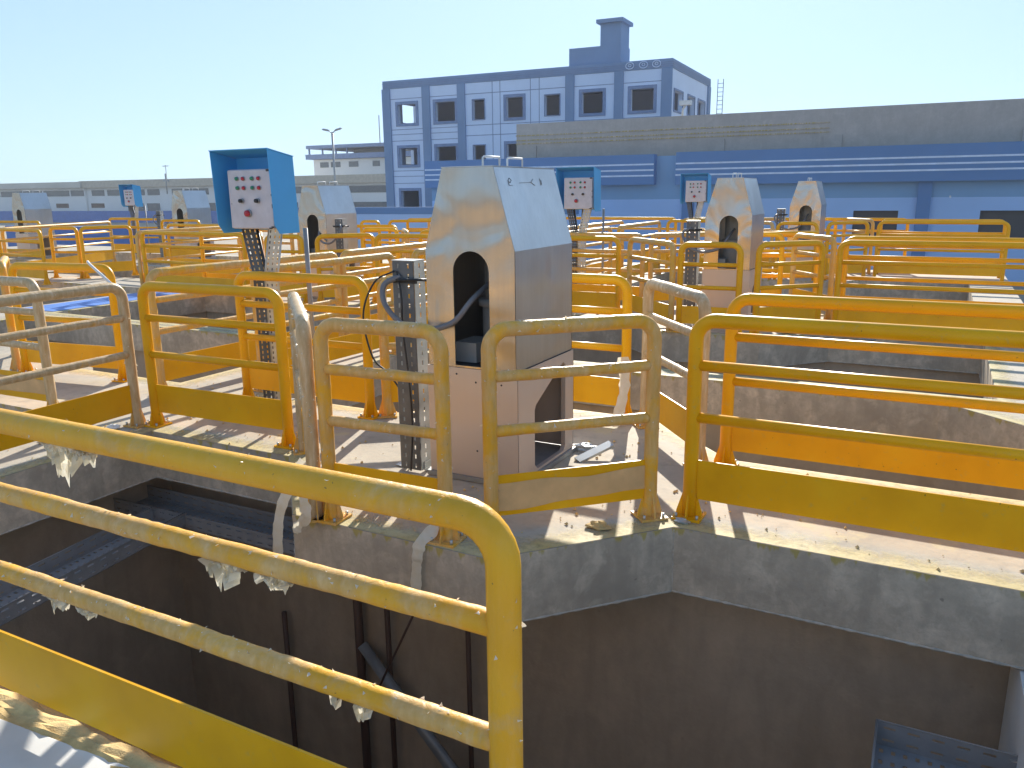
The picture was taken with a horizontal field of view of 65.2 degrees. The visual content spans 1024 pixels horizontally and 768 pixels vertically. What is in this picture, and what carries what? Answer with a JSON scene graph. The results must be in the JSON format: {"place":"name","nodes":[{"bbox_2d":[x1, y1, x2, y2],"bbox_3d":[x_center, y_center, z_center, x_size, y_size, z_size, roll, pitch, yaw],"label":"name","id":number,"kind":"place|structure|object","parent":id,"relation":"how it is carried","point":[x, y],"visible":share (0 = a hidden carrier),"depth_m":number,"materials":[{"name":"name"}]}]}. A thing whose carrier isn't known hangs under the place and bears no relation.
{"place":"outdoors","nodes":[
{"label":"outdoors","id":0,"kind":"place"},
{"bbox_2d":[297,207,578,248],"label":"boundary wall","id":1,"kind":"structure","parent":0,"point":[383,215],"depth_m":34.10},
{"bbox_2d":[0,299,1023,767],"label":"tank pit walls","id":2,"kind":"structure","parent":0,"point":[670,681],"depth_m":5.21,"materials":[{"name":"concrete"}]},
{"bbox_2d":[0,507,185,625],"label":"cable tray","id":3,"kind":"object","parent":2,"relation":"attached to","point":[13,605],"visible":0.67,"depth_m":5.09,"materials":[{"name":"metal"}]},
{"bbox_2d":[113,485,294,554],"bbox_3d":[-2.105,0.972,5.787,1.900,0.107,0.307,6,15,26],"label":"cable tray","id":4,"kind":"object","parent":2,"relation":"attached to","point":[235,533],"visible":0.77,"depth_m":5.86,"materials":[{"name":"metal"}]},
{"bbox_2d":[281,611,297,747],"bbox_3d":[-1.728,2.763,6.362,0.037,2.100,0.037,1,14,5],"label":"vertical pipe","id":5,"kind":"object","parent":2,"relation":"attached to","point":[290,684],"visible":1,"depth_m":6.26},
{"bbox_2d":[353,600,371,767],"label":"vertical pipe","id":6,"kind":"object","parent":2,"relation":"attached to","point":[361,671],"depth_m":5.82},
{"bbox_2d":[358,642,458,767],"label":"brace","id":7,"kind":"object","parent":6,"relation":"attached to","point":[429,738],"visible":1,"depth_m":5.62,"materials":[{"name":"grey metal"}]},
{"bbox_2d":[384,609,397,767],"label":"vertical pipe","id":8,"kind":"object","parent":2,"relation":"attached to","point":[390,670],"depth_m":5.70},
{"bbox_2d":[465,631,473,767],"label":"vertical pipe","id":9,"kind":"object","parent":2,"relation":"attached to","point":[469,685],"depth_m":5.38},
{"bbox_2d":[0,252,1023,666],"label":"walkway edge beam","id":10,"kind":"structure","parent":2,"relation":"on","point":[966,618],"depth_m":4.16,"materials":[{"name":"concrete"}]},
{"bbox_2d":[0,340,1023,669],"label":"mortar lip","id":11,"kind":"object","parent":10,"relation":"attached to","point":[672,554],"visible":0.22,"depth_m":4.14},
{"bbox_2d":[0,245,1023,767],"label":"walkway","id":12,"kind":"structure","parent":10,"relation":"on","point":[382,451],"depth_m":5.17,"materials":[{"name":"concrete"}]},
{"bbox_2d":[0,256,20,370],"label":"railing panel","id":13,"kind":"object","parent":12,"relation":"on","point":[15,365],"visible":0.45,"depth_m":7.97,"materials":[{"name":"yellow paint"}]},
{"bbox_2d":[0,220,45,257],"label":"railing panel","id":14,"kind":"object","parent":12,"relation":"on","point":[30,253],"visible":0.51,"depth_m":22.00,"materials":[{"name":"yellow paint"}]},
{"bbox_2d":[0,228,50,284],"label":"railing panel","id":15,"kind":"object","parent":12,"relation":"on","point":[41,274],"visible":0.76,"depth_m":16.20,"materials":[{"name":"yellow paint"}]},
{"bbox_2d":[0,276,58,405],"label":"railing panel","id":16,"kind":"object","parent":12,"relation":"on","point":[42,389],"visible":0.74,"depth_m":6.33,"materials":[{"name":"yellow paint"}]},
{"bbox_2d":[12,190,58,258],"bbox_3d":[-13.809,-4.619,23.142,0.644,1.902,0.830,6,15,27],"label":"steel hood","id":17,"kind":"object","parent":12,"relation":"on","point":[29,206],"visible":0.79,"depth_m":22.91,"materials":[{"name":"silver metal"}]},
{"bbox_2d":[0,221,116,264],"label":"railing panel","id":18,"kind":"object","parent":12,"relation":"on","point":[93,257],"visible":0.5,"depth_m":19.18,"materials":[{"name":"yellow paint"}]},
{"bbox_2d":[0,719,130,767],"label":"white board","id":19,"kind":"object","parent":12,"relation":"on","point":[21,747],"visible":1,"depth_m":2.44,"materials":[{"name":"paint"}]},
{"bbox_2d":[48,226,83,278],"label":"railing panel","id":20,"kind":"object","parent":12,"relation":"on","point":[53,252],"visible":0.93,"depth_m":17.12,"materials":[{"name":"yellow paint"}]},
{"bbox_2d":[8,262,126,382],"bbox_3d":[-4.273,-0.608,7.682,1.392,1.099,0.150,4,14,19],"label":"railing panel","id":21,"kind":"object","parent":12,"relation":"on","point":[63,353],"visible":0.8,"depth_m":7.66,"materials":[{"name":"yellow paint"}]},
{"bbox_2d":[0,283,149,450],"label":"railing panel","id":22,"kind":"object","parent":12,"relation":"on","point":[92,409],"visible":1,"depth_m":5.66,"materials":[{"name":"yellow paint"}]},
{"bbox_2d":[0,688,175,767],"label":"foam bead","id":23,"kind":"object","parent":12,"relation":"on","point":[18,709],"visible":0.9,"depth_m":2.54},
{"bbox_2d":[26,292,179,311],"bbox_3d":[-6.777,-1.425,13.552,0.840,0.004,2.600,6,15,27],"label":"painted strip","id":24,"kind":"object","parent":12,"relation":"on","point":[79,304],"visible":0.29,"depth_m":13.11,"materials":[{"name":"blue paint"}]},
{"bbox_2d":[79,225,138,278],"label":"railing panel","id":25,"kind":"object","parent":12,"relation":"on","point":[122,266],"visible":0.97,"depth_m":17.39,"materials":[{"name":"yellow paint"}]},
{"bbox_2d":[118,184,142,254],"bbox_3d":[-11.193,-4.858,23.725,0.613,2.039,0.324,6,15,27],"label":"control cabinet","id":26,"kind":"object","parent":12,"relation":"on","point":[131,195],"visible":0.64,"depth_m":23.54,"materials":[{"name":"blue metal"}]},
{"bbox_2d":[128,218,160,255],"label":"railing panel","id":27,"kind":"object","parent":12,"relation":"on","point":[152,250],"visible":0.43,"depth_m":22.92,"materials":[{"name":"yellow paint"}]},
{"bbox_2d":[160,219,200,256],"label":"railing panel","id":28,"kind":"object","parent":12,"relation":"on","point":[177,252],"visible":0.62,"depth_m":21.41,"materials":[{"name":"yellow paint"}]},
{"bbox_2d":[135,226,249,284],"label":"railing panel","id":29,"kind":"object","parent":12,"relation":"on","point":[140,264],"visible":0.45,"depth_m":15.57,"materials":[{"name":"yellow paint"}]},
{"bbox_2d":[171,190,216,258],"bbox_3d":[-8.650,-4.335,21.701,0.644,1.902,0.830,6,15,27],"label":"steel hood","id":30,"kind":"object","parent":12,"relation":"on","point":[190,204],"visible":0.66,"depth_m":21.43,"materials":[{"name":"silver metal"}]},
{"bbox_2d":[140,231,251,299],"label":"railing panel","id":31,"kind":"object","parent":12,"relation":"on","point":[194,280],"visible":0.6,"depth_m":13.96,"materials":[{"name":"yellow paint"}]},
{"bbox_2d":[166,223,239,266],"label":"railing panel","id":32,"kind":"object","parent":12,"relation":"on","point":[169,240],"visible":0.35,"depth_m":17.97,"materials":[{"name":"yellow paint"}]},
{"bbox_2d":[137,281,295,449],"bbox_3d":[-2.131,-0.161,5.714,1.431,1.099,0.150,6,15,25],"label":"railing panel","id":33,"kind":"object","parent":12,"relation":"on","point":[246,410],"visible":0.98,"depth_m":5.68,"materials":[{"name":"yellow paint"}]},
{"bbox_2d":[199,230,257,278],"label":"railing panel","id":34,"kind":"object","parent":12,"relation":"on","point":[214,275],"visible":0.16,"depth_m":14.44,"materials":[{"name":"yellow paint"}]},
{"bbox_2d":[145,251,343,385],"bbox_3d":[-2.500,-0.683,7.885,0.150,1.109,2.434,7,16,30],"label":"railing panel","id":35,"kind":"object","parent":12,"relation":"on","point":[167,370],"visible":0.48,"depth_m":7.30,"materials":[{"name":"yellow paint"}]},
{"bbox_2d":[208,148,299,399],"bbox_3d":[-2.012,-0.835,6.487,0.613,2.039,0.324,6,15,27],"label":"control cabinet","id":36,"kind":"object","parent":12,"relation":"on","point":[254,188],"visible":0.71,"depth_m":6.31,"materials":[{"name":"blue metal"}]},
{"bbox_2d":[0,408,525,767],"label":"railing panel","id":37,"kind":"object","parent":12,"relation":"on","point":[175,731],"visible":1,"depth_m":2.00,"materials":[{"name":"yellow paint"}]},
{"bbox_2d":[264,234,307,303],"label":"railing panel","id":38,"kind":"object","parent":12,"relation":"on","point":[300,251],"visible":0.39,"depth_m":12.54,"materials":[{"name":"yellow paint"}]},
{"bbox_2d":[287,292,323,522],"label":"railing panel","id":39,"kind":"object","parent":12,"relation":"on","point":[307,441],"visible":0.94,"depth_m":4.20,"materials":[{"name":"yellow paint"}]},
{"bbox_2d":[272,458,305,553],"bbox_3d":[-1.206,0.672,4.360,0.219,0.532,0.058,-6,15,-23],"label":"film strip","id":40,"kind":"object","parent":39,"relation":"hanging from","point":[282,505],"visible":0.72,"depth_m":4.34,"materials":[{"name":"plastic"}]},
{"bbox_2d":[292,497,311,533],"bbox_3d":[-1.102,0.620,4.237,0.159,0.375,0.087,6,15,27],"label":"film strip","id":41,"kind":"object","parent":39,"relation":"attached to","point":[304,519],"visible":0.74,"depth_m":4.21,"materials":[{"name":"plastic"}]},
{"bbox_2d":[234,271,378,419],"bbox_3d":[-1.680,-0.337,6.421,1.430,1.099,0.150,6,15,26],"label":"railing panel","id":42,"kind":"object","parent":12,"relation":"on","point":[354,389],"visible":0.77,"depth_m":6.31,"materials":[{"name":"yellow paint"}]},
{"bbox_2d":[303,228,316,401],"bbox_3d":[-1.639,-0.547,6.545,0.036,1.430,0.038,6,15,27],"label":"support pole","id":43,"kind":"object","parent":12,"relation":"on","point":[308,270],"visible":0.69,"depth_m":6.47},
{"bbox_2d":[250,252,395,391],"bbox_3d":[-1.745,-0.674,7.828,0.150,1.102,2.033,7,16,30],"label":"railing panel","id":44,"kind":"object","parent":12,"relation":"on","point":[336,353],"visible":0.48,"depth_m":7.85,"materials":[{"name":"yellow paint"}]},
{"bbox_2d":[298,181,360,298],"bbox_3d":[-3.089,-2.444,13.539,0.644,1.902,0.830,6,15,27],"label":"steel hood","id":45,"kind":"object","parent":12,"relation":"on","point":[322,208],"visible":0.61,"depth_m":13.21,"materials":[{"name":"silver metal"}]},
{"bbox_2d":[333,219,349,271],"bbox_3d":[-2.751,-2.017,13.015,0.295,1.310,0.156,6,15,27],"label":"cable post","id":46,"kind":"object","parent":12,"relation":"on","point":[339,245],"visible":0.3,"depth_m":12.89,"materials":[{"name":"metal"}]},
{"bbox_2d":[315,233,376,302],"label":"railing panel","id":47,"kind":"object","parent":12,"relation":"on","point":[351,291],"visible":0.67,"depth_m":12.62,"materials":[{"name":"yellow paint"}]},
{"bbox_2d":[361,227,399,278],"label":"railing panel","id":48,"kind":"object","parent":12,"relation":"on","point":[384,229],"visible":0.41,"depth_m":14.64,"materials":[{"name":"yellow paint"}]},
{"bbox_2d":[340,241,427,335],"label":"railing panel","id":49,"kind":"object","parent":12,"relation":"on","point":[346,298],"visible":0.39,"depth_m":9.23,"materials":[{"name":"yellow paint"}]},
{"bbox_2d":[312,317,466,548],"bbox_3d":[-0.652,0.219,4.036,0.851,1.108,0.150,5,15,24],"label":"railing panel","id":50,"kind":"object","parent":12,"relation":"on","point":[440,433],"visible":0.88,"depth_m":3.97,"materials":[{"name":"yellow paint"}]},
{"bbox_2d":[410,525,438,589],"bbox_3d":[-0.410,0.838,4.013,0.203,0.392,0.064,-8,15,-29],"label":"film strip","id":51,"kind":"object","parent":50,"relation":"attached to","point":[424,538],"visible":0.84,"depth_m":3.99,"materials":[{"name":"plastic"}]},
{"bbox_2d":[373,233,427,303],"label":"railing panel","id":52,"kind":"object","parent":12,"relation":"on","point":[400,236],"visible":0.27,"depth_m":12.30,"materials":[{"name":"yellow paint"}]},
{"bbox_2d":[377,274,428,418],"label":"railing panel","id":53,"kind":"object","parent":12,"relation":"on","point":[389,397],"visible":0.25,"depth_m":6.18,"materials":[{"name":"yellow paint"}]},
{"bbox_2d":[392,258,430,470],"bbox_3d":[-0.618,-0.105,4.933,0.295,1.310,0.156,6,15,27],"label":"cable post","id":54,"kind":"object","parent":12,"relation":"on","point":[421,460],"visible":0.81,"depth_m":4.89,"materials":[{"name":"metal"}]},
{"bbox_2d":[362,270,420,470],"bbox_3d":[-0.675,-0.089,4.968,0.267,1.237,0.387,17,22,51],"label":"black cable","id":55,"kind":"object","parent":54,"relation":"hanging from","point":[365,301],"visible":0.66,"depth_m":4.87,"materials":[{"name":"rubber"}]},
{"bbox_2d":[380,274,488,330],"bbox_3d":[-0.436,-0.476,4.702,0.700,0.328,0.240,0,13,1],"label":"conduit","id":56,"kind":"object","parent":54,"relation":"attached to","point":[457,318],"visible":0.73,"depth_m":4.66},
{"bbox_2d":[425,155,575,483],"bbox_3d":[-0.056,-0.423,4.957,0.644,1.902,0.830,6,15,27],"label":"steel hood","id":57,"kind":"object","parent":12,"relation":"on","point":[504,231],"visible":0.91,"depth_m":4.70,"materials":[{"name":"silver metal"}]},
{"bbox_2d":[0,294,1023,741],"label":"paint overspray","id":58,"kind":"object","parent":12,"relation":"on","point":[670,522],"visible":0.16,"depth_m":4.37,"materials":[{"name":"paint"}]},
{"bbox_2d":[7,383,1023,571],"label":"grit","id":59,"kind":"object","parent":12,"relation":"on","point":[845,527],"visible":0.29,"depth_m":4.62,"materials":[{"name":"yellow stone"}]},
{"bbox_2d":[480,314,667,522],"bbox_3d":[0.310,0.203,4.047,1.020,1.110,0.150,-4,14,-15],"label":"railing panel","id":60,"kind":"object","parent":12,"relation":"on","point":[524,492],"visible":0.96,"depth_m":4.04,"materials":[{"name":"yellow paint"}]},
{"bbox_2d":[556,167,600,283],"bbox_3d":[1.001,-2.206,12.058,0.613,2.039,0.324,6,15,27],"label":"control cabinet","id":61,"kind":"object","parent":12,"relation":"on","point":[579,188],"visible":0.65,"depth_m":11.88,"materials":[{"name":"blue metal"}]},
{"bbox_2d":[569,226,612,284],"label":"railing panel","id":62,"kind":"object","parent":12,"relation":"on","point":[608,229],"visible":0.17,"depth_m":13.64,"materials":[{"name":"yellow paint"}]},
{"bbox_2d":[574,441,613,462],"bbox_3d":[0.539,0.446,5.235,0.280,0.020,0.060,-23,36,-24],"label":"scrap plate","id":63,"kind":"object","parent":12,"relation":"on","point":[595,451],"visible":1,"depth_m":5.22,"materials":[{"name":"metal"}]},
{"bbox_2d":[570,235,620,307],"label":"railing panel","id":64,"kind":"object","parent":12,"relation":"on","point":[596,299],"visible":0.39,"depth_m":11.13,"materials":[{"name":"yellow paint"}]},
{"bbox_2d":[578,220,623,273],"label":"railing panel","id":65,"kind":"object","parent":12,"relation":"on","point":[599,264],"visible":0.22,"depth_m":16.06,"materials":[{"name":"yellow paint"}]},
{"bbox_2d":[572,273,632,413],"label":"railing panel","id":66,"kind":"object","parent":12,"relation":"on","point":[597,389],"visible":0.33,"depth_m":6.02,"materials":[{"name":"yellow paint"}]},
{"bbox_2d":[612,357,629,427],"bbox_3d":[0.798,0.062,5.915,0.124,0.507,0.186,6,15,27],"label":"film strip","id":67,"kind":"object","parent":66,"relation":"hanging from","point":[622,397],"visible":0.67,"depth_m":5.92,"materials":[{"name":"plastic"}]},
{"bbox_2d":[570,232,644,299],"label":"railing panel","id":68,"kind":"object","parent":12,"relation":"on","point":[637,291],"visible":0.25,"depth_m":11.91,"materials":[{"name":"yellow paint"}]},
{"bbox_2d":[566,217,676,259],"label":"railing panel","id":69,"kind":"object","parent":12,"relation":"on","point":[674,241],"visible":0.25,"depth_m":18.80,"materials":[{"name":"yellow paint"}]},
{"bbox_2d":[617,221,662,278],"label":"railing panel","id":70,"kind":"object","parent":12,"relation":"on","point":[637,266],"visible":0.59,"depth_m":15.51,"materials":[{"name":"yellow paint"}]},
{"bbox_2d":[627,237,675,332],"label":"railing panel","id":71,"kind":"object","parent":12,"relation":"on","point":[664,310],"visible":0.69,"depth_m":10.15,"materials":[{"name":"yellow paint"}]},
{"bbox_2d":[633,279,710,464],"bbox_3d":[1.071,-0.119,5.359,0.150,1.107,1.103,-3,14,-11],"label":"railing panel","id":72,"kind":"object","parent":12,"relation":"on","point":[672,416],"visible":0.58,"depth_m":5.28,"materials":[{"name":"yellow paint"}]},
{"bbox_2d":[648,232,704,300],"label":"railing panel","id":73,"kind":"object","parent":12,"relation":"on","point":[659,296],"visible":0.2,"depth_m":11.69,"materials":[{"name":"yellow paint"}]},
{"bbox_2d":[665,219,704,268],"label":"railing panel","id":74,"kind":"object","parent":12,"relation":"on","point":[667,257],"visible":0.31,"depth_m":16.99,"materials":[{"name":"yellow paint"}]},
{"bbox_2d":[683,220,703,305],"bbox_3d":[2.360,-1.480,10.522,0.295,1.310,0.156,6,15,27],"label":"cable post","id":75,"kind":"object","parent":12,"relation":"on","point":[690,271],"visible":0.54,"depth_m":10.44,"materials":[{"name":"metal"}]},
{"bbox_2d":[680,173,710,237],"bbox_3d":[4.015,-3.578,17.628,0.613,2.039,0.324,6,15,27],"label":"control cabinet","id":76,"kind":"object","parent":12,"relation":"on","point":[695,187],"visible":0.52,"depth_m":17.44,"materials":[{"name":"blue metal"}]},
{"bbox_2d":[673,241,743,332],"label":"railing panel","id":77,"kind":"object","parent":12,"relation":"on","point":[688,314],"visible":0.64,"depth_m":9.58,"materials":[{"name":"yellow paint"}]},
{"bbox_2d":[701,173,764,315],"bbox_3d":[2.922,-1.798,10.546,0.644,1.902,0.830,6,15,27],"label":"steel hood","id":78,"kind":"object","parent":12,"relation":"on","point":[736,203],"visible":0.76,"depth_m":10.24,"materials":[{"name":"silver metal"}]},
{"bbox_2d":[761,232,784,293],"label":"railing panel","id":79,"kind":"object","parent":12,"relation":"on","point":[780,250],"visible":0.16,"depth_m":11.51,"materials":[{"name":"yellow paint"}]},
{"bbox_2d":[746,240,825,333],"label":"railing panel","id":80,"kind":"object","parent":12,"relation":"on","point":[802,313],"visible":0.69,"depth_m":9.59,"materials":[{"name":"yellow paint"}]},
{"bbox_2d":[762,231,822,292],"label":"railing panel","id":81,"kind":"object","parent":12,"relation":"on","point":[776,255],"visible":0.35,"depth_m":11.75,"materials":[{"name":"yellow paint"}]},
{"bbox_2d":[773,222,818,280],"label":"railing panel","id":82,"kind":"object","parent":12,"relation":"on","point":[805,268],"visible":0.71,"depth_m":15.15,"materials":[{"name":"yellow paint"}]},
{"bbox_2d":[689,217,908,265],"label":"railing panel","id":83,"kind":"object","parent":12,"relation":"on","point":[844,230],"visible":0.12,"depth_m":16.80,"materials":[{"name":"yellow paint"}]},
{"bbox_2d":[786,178,826,261],"bbox_3d":[5.935,-3.170,16.116,0.644,1.902,0.830,6,15,27],"label":"steel hood","id":84,"kind":"object","parent":12,"relation":"on","point":[809,198],"visible":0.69,"depth_m":15.76,"materials":[{"name":"silver metal"}]},
{"bbox_2d":[789,233,836,319],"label":"railing panel","id":85,"kind":"object","parent":12,"relation":"on","point":[831,256],"visible":0.59,"depth_m":10.76,"materials":[{"name":"yellow paint"}]},
{"bbox_2d":[824,221,869,280],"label":"railing panel","id":86,"kind":"object","parent":12,"relation":"on","point":[861,269],"visible":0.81,"depth_m":15.15,"materials":[{"name":"yellow paint"}]},
{"bbox_2d":[671,314,1023,551],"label":"railing panel","id":87,"kind":"object","parent":12,"relation":"on","point":[999,525],"visible":0.99,"depth_m":3.81,"materials":[{"name":"yellow paint"}]},
{"bbox_2d":[841,218,874,273],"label":"railing panel","id":88,"kind":"object","parent":12,"relation":"on","point":[871,233],"visible":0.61,"depth_m":16.20,"materials":[{"name":"yellow paint"}]},
{"bbox_2d":[714,293,1023,489],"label":"railing panel","id":89,"kind":"object","parent":12,"relation":"on","point":[968,468],"visible":0.77,"depth_m":4.55,"materials":[{"name":"yellow paint"}]},
{"bbox_2d":[831,240,1023,330],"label":"railing panel","id":90,"kind":"object","parent":12,"relation":"on","point":[943,321],"visible":0.68,"depth_m":9.27,"materials":[{"name":"yellow paint"}]},
{"bbox_2d":[840,236,1023,304],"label":"railing panel","id":91,"kind":"object","parent":12,"relation":"on","point":[845,277],"visible":0.4,"depth_m":9.99,"materials":[{"name":"yellow paint"}]},
{"bbox_2d":[876,219,1005,277],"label":"railing panel","id":92,"kind":"object","parent":12,"relation":"on","point":[981,233],"visible":0.46,"depth_m":15.49,"materials":[{"name":"yellow paint"}]},
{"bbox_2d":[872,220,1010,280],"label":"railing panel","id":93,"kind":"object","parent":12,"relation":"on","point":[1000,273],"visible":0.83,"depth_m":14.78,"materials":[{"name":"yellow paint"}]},
{"bbox_2d":[871,719,1017,767],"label":"cable tray","id":94,"kind":"object","parent":2,"relation":"attached to","point":[949,750],"visible":1,"depth_m":3.46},
{"bbox_2d":[998,667,1023,767],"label":"white pier","id":95,"kind":"structure","parent":2,"relation":"attached to","point":[1011,740],"depth_m":3.54,"materials":[{"name":"paint"}]},
{"bbox_2d":[0,222,1023,302],"bbox_3d":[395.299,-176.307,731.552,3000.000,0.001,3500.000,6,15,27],"label":"ground","id":96,"kind":"structure","parent":0,"point":[234,241],"depth_m":75.23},
{"bbox_2d":[5,226,174,246],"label":"blue panel fence","id":97,"kind":"object","parent":96,"relation":"on","point":[123,231],"visible":0.21,"depth_m":41.07,"materials":[{"name":"paint"}]},
{"bbox_2d":[0,174,386,222],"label":"long building","id":98,"kind":"structure","parent":96,"relation":"on","point":[85,201],"depth_m":117.29,"materials":[{"name":"grey concrete"}]},
{"bbox_2d":[305,142,410,174],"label":"white building","id":99,"kind":"structure","parent":96,"relation":"on","point":[366,158],"depth_m":124.49,"materials":[{"name":"grey concrete"}]},
{"bbox_2d":[0,0,1023,183],"label":"sky","id":100,"kind":"structure","parent":0,"point":[91,90],"materials":[{"name":"blue"}]},
{"bbox_2d":[381,17,710,206],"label":"office block","id":101,"kind":"structure","parent":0,"point":[469,117],"depth_m":56.07,"materials":[{"name":"paint"}]},
{"bbox_2d":[395,101,418,126],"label":"window frame","id":102,"kind":"structure","parent":101,"relation":"in","point":[405,102],"depth_m":58.66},
{"bbox_2d":[433,98,456,124],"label":"window frame","id":103,"kind":"structure","parent":101,"relation":"in","point":[449,99],"depth_m":57.38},
{"bbox_2d":[503,93,525,120],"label":"window frame","id":104,"kind":"structure","parent":101,"relation":"in","point":[522,95],"depth_m":55.02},
{"bbox_2d":[579,88,605,116],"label":"window frame","id":105,"kind":"structure","parent":101,"relation":"in","point":[581,91],"depth_m":52.65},
{"bbox_2d":[627,84,656,113],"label":"window frame","id":106,"kind":"structure","parent":101,"relation":"in","point":[654,86],"depth_m":51.26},
{"bbox_2d":[425,98,1023,281],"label":"workshop building","id":107,"kind":"structure","parent":0,"point":[955,160],"depth_m":33.84,"materials":[{"name":"blue paint"}]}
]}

